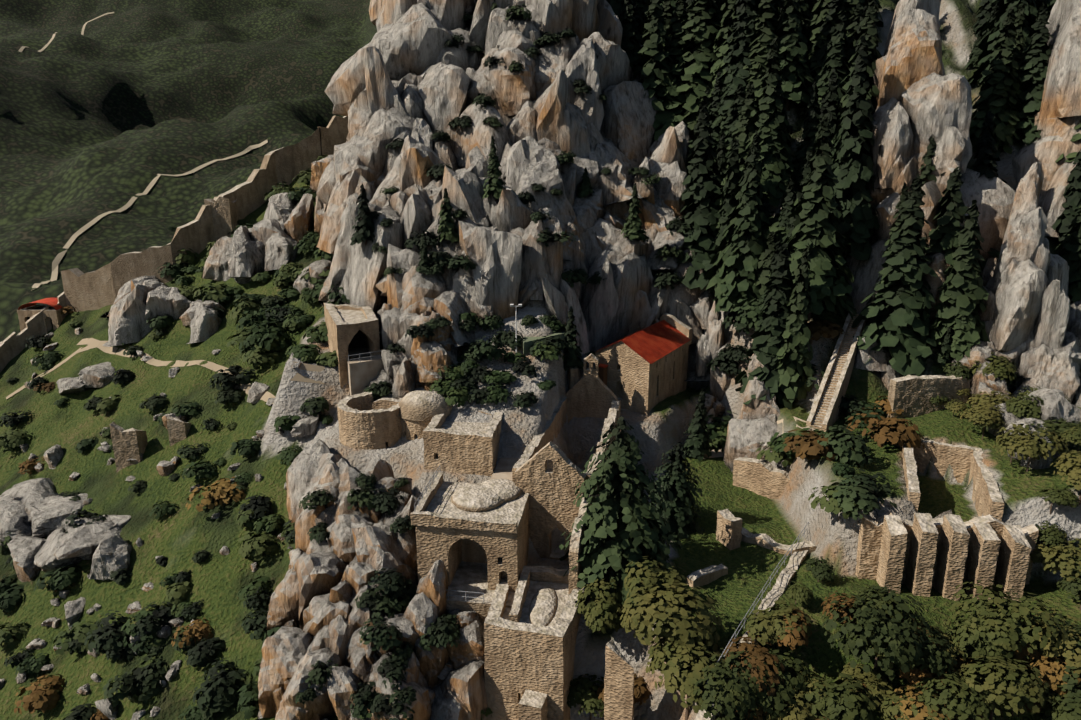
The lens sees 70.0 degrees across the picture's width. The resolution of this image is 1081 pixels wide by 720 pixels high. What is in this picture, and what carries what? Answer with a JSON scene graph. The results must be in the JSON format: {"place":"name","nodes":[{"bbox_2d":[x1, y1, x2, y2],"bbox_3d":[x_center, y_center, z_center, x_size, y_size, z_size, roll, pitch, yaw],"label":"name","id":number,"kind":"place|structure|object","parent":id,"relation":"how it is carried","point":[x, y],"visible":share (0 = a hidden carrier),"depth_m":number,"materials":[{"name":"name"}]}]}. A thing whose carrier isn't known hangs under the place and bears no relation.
{"place":"outdoors","nodes":[
{"label":"outdoors","id":0,"kind":"place"},
{"bbox_2d":[0,292,67,371],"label":"curtain wall","id":1,"kind":"structure","parent":0,"point":[12,345],"depth_m":137.06,"materials":[{"name":"beige stone"}]},
{"bbox_2d":[6,341,107,398],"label":"dirt path","id":2,"kind":"structure","parent":0,"point":[88,347],"depth_m":128.87,"materials":[{"name":"beige soil"}]},
{"bbox_2d":[19,12,113,51],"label":"path","id":3,"kind":"structure","parent":0,"point":[47,44],"depth_m":743.82,"materials":[{"name":"beige"}]},
{"bbox_2d":[32,140,267,289],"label":"path","id":4,"kind":"structure","parent":0,"point":[57,260],"depth_m":439.28,"materials":[{"name":"beige"}]},
{"bbox_2d":[0,0,376,341],"bbox_3d":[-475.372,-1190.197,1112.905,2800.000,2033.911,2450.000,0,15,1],"label":"ground","id":5,"kind":"structure","parent":0,"point":[124,103],"depth_m":619.65,"materials":[{"name":"green plant"}]},
{"bbox_2d":[0,0,1080,719],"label":"vegetation","id":6,"kind":"object","parent":5,"relation":"on","point":[720,76],"visible":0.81,"depth_m":91.89,"materials":[{"name":"green plant"}]},
{"bbox_2d":[77,338,324,403],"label":"dirt path","id":7,"kind":"structure","parent":0,"point":[215,367],"depth_m":111.27,"materials":[{"name":"beige soil"}]},
{"bbox_2d":[0,0,1080,719],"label":"ground","id":8,"kind":"structure","parent":0,"point":[180,536],"depth_m":86.80,"materials":[{"name":"green plant"}]},
{"bbox_2d":[17,298,64,332],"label":"gatehouse","id":9,"kind":"object","parent":8,"relation":"on","point":[27,311],"visible":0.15,"depth_m":138.76,"materials":[{"name":"stone"}]},
{"bbox_2d":[109,422,147,472],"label":"ruin","id":10,"kind":"object","parent":8,"relation":"on","point":[130,443],"visible":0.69,"depth_m":100.84,"materials":[{"name":"grey stone"}]},
{"bbox_2d":[167,416,190,445],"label":"ruin","id":11,"kind":"object","parent":8,"relation":"on","point":[178,430],"visible":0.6,"depth_m":100.85,"materials":[{"name":"grey stone"}]},
{"bbox_2d":[61,116,348,312],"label":"curtain wall","id":12,"kind":"structure","parent":8,"relation":"on","point":[99,288],"depth_m":139.53,"materials":[{"name":"grey stone"}]},
{"bbox_2d":[204,196,238,239],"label":"wall tower","id":13,"kind":"structure","parent":8,"relation":"on","point":[225,214],"depth_m":139.98,"materials":[{"name":"grey stone"}]},
{"bbox_2d":[324,303,382,395],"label":"gate tower","id":14,"kind":"structure","parent":8,"relation":"on","point":[353,331],"depth_m":94.61,"materials":[{"name":"stone"}]},
{"bbox_2d":[337,392,401,449],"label":"round tower","id":15,"kind":"structure","parent":8,"relation":"on","point":[363,424],"depth_m":85.14,"materials":[{"name":"stone"}]},
{"bbox_2d":[372,390,451,439],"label":"domed building","id":16,"kind":"structure","parent":8,"relation":"on","point":[419,409],"depth_m":85.34,"materials":[{"name":"stone"}]},
{"bbox_2d":[423,410,502,475],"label":"stone building","id":17,"kind":"structure","parent":8,"relation":"on","point":[464,447],"depth_m":78.64,"materials":[{"name":"stone"}]},
{"bbox_2d":[410,466,528,622],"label":"vaulted hall","id":18,"kind":"structure","parent":8,"relation":"on","point":[474,537],"depth_m":69.71,"materials":[{"name":"stone"}]},
{"bbox_2d":[490,458,518,480],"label":"lane paving","id":19,"kind":"structure","parent":8,"relation":"on","point":[503,468],"depth_m":78.85,"materials":[{"name":"beige stone"}]},
{"bbox_2d":[510,304,521,352],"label":"floodlight pole","id":20,"kind":"object","parent":8,"relation":"on","point":[512,305],"visible":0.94,"depth_m":92.32,"materials":[{"name":"white metal"}]},
{"bbox_2d":[484,566,593,719],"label":"keep tower","id":21,"kind":"structure","parent":8,"relation":"on","point":[530,636],"depth_m":63.89,"materials":[{"name":"beige stone"}]},
{"bbox_2d":[0,0,1080,719],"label":"rock outcrops","id":22,"kind":"object","parent":8,"relation":"on","point":[410,78],"visible":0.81,"depth_m":99.54,"materials":[{"name":"grey stone"}]},
{"bbox_2d":[522,330,565,354],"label":"awning","id":23,"kind":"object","parent":8,"relation":"on","point":[527,342],"depth_m":94.27,"materials":[{"name":"green"}]},
{"bbox_2d":[512,353,620,560],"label":"church","id":24,"kind":"structure","parent":8,"relation":"on","point":[551,492],"depth_m":75.33,"materials":[{"name":"stone"}]},
{"bbox_2d":[568,366,577,388],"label":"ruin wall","id":25,"kind":"structure","parent":8,"relation":"on","point":[573,376],"depth_m":97.77,"materials":[{"name":"stone"}]},
{"bbox_2d":[568,494,589,594],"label":"forecourt wall","id":26,"kind":"structure","parent":8,"relation":"on","point":[576,547],"depth_m":68.66,"materials":[{"name":"stone"}]},
{"bbox_2d":[604,639,634,719],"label":"stone wall","id":27,"kind":"structure","parent":8,"relation":"on","point":[619,678],"depth_m":59.80,"materials":[{"name":"beige stone"}]},
{"bbox_2d":[595,313,691,414],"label":"red roof hall","id":28,"kind":"structure","parent":8,"relation":"on","point":[643,371],"depth_m":100.67,"materials":[{"name":"stone"}]},
{"bbox_2d":[806,307,866,431],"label":"stairs","id":29,"kind":"structure","parent":8,"relation":"on","point":[824,414],"depth_m":91.93,"materials":[{"name":"stone"}]},
{"bbox_2d":[686,375,1038,719],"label":"stone ruins","id":30,"kind":"object","parent":8,"relation":"on","point":[923,554],"visible":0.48,"depth_m":68.33,"materials":[{"name":"stone"}]},
{"bbox_2d":[704,417,814,458],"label":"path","id":31,"kind":"structure","parent":0,"point":[719,453],"depth_m":97.37,"materials":[{"name":"beige"}]}
]}

